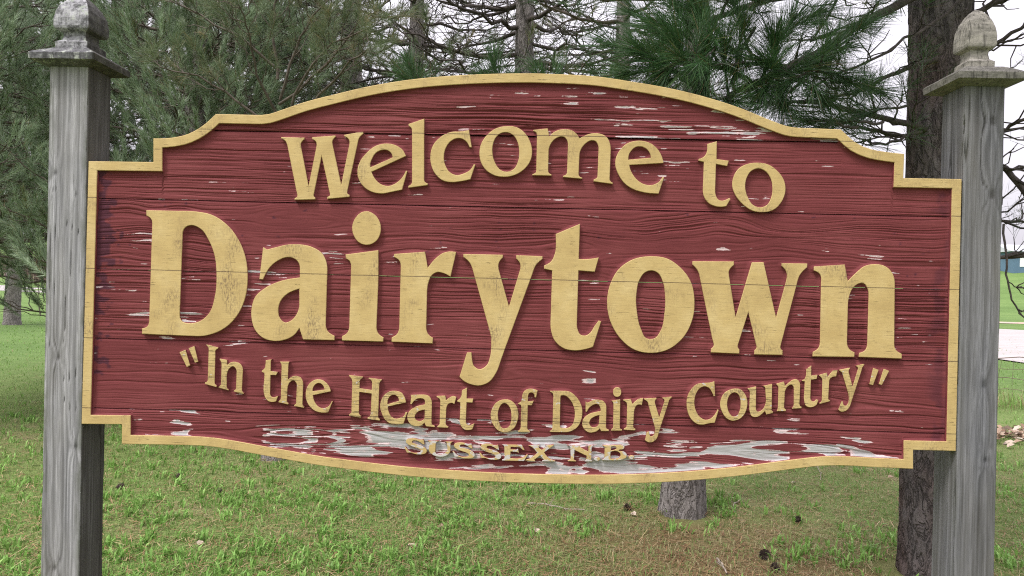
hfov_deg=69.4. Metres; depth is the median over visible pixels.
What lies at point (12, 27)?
pine tree
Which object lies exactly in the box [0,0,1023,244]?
sky
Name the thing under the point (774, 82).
pine tree
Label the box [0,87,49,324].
pine tree
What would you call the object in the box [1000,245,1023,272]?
shed
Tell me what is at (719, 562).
fallen twig
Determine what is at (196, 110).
pine tree
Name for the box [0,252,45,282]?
hedge
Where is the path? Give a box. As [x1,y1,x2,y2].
[999,322,1023,323]
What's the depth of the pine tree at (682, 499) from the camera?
3.91 m
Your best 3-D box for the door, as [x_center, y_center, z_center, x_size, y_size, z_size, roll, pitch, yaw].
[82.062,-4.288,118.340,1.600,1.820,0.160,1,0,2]
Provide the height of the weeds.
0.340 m
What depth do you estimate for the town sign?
2.65 m
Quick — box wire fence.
[998,357,1023,397]
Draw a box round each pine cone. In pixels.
[116,482,123,489]
[624,503,630,510]
[759,549,770,559]
[770,561,780,570]
[795,515,802,522]
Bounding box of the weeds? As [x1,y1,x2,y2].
[998,385,1023,412]
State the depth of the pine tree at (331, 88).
10.53 m
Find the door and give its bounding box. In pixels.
[1020,258,1023,266]
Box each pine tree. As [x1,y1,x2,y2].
[0,0,147,268]
[0,0,190,288]
[0,0,352,316]
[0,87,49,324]
[116,0,386,274]
[128,0,428,461]
[235,0,464,274]
[255,0,568,113]
[333,0,659,279]
[372,0,762,519]
[464,0,756,281]
[566,0,1023,575]
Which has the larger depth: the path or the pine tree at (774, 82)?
the path
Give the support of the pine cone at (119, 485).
on the ground at (1008, 319)
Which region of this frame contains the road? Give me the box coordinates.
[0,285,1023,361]
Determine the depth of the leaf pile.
8.38 m
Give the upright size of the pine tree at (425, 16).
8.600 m
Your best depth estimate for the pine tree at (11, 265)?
10.61 m
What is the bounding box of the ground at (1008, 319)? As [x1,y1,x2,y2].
[0,237,1023,575]
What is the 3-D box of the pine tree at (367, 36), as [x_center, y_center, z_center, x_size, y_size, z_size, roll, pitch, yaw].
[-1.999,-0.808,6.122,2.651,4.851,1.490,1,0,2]
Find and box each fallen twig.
[529,496,587,510]
[715,558,726,573]
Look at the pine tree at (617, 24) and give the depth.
10.55 m
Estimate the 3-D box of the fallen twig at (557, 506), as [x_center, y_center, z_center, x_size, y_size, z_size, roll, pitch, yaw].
[0.325,1.532,5.272,0.445,0.092,0.064,1,0,26]
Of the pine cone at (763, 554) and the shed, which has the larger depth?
the shed
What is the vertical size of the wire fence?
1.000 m
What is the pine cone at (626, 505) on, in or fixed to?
on the ground at (1008, 319)
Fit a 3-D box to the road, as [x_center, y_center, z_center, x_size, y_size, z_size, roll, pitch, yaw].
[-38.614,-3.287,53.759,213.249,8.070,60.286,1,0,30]
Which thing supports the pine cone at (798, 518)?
on the ground at (1008, 319)
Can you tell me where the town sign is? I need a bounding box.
[28,0,1023,575]
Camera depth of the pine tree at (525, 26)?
7.75 m
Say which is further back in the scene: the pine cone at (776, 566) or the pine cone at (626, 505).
the pine cone at (626, 505)
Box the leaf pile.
[997,423,1023,446]
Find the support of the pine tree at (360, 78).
on the ground at (1008, 319)

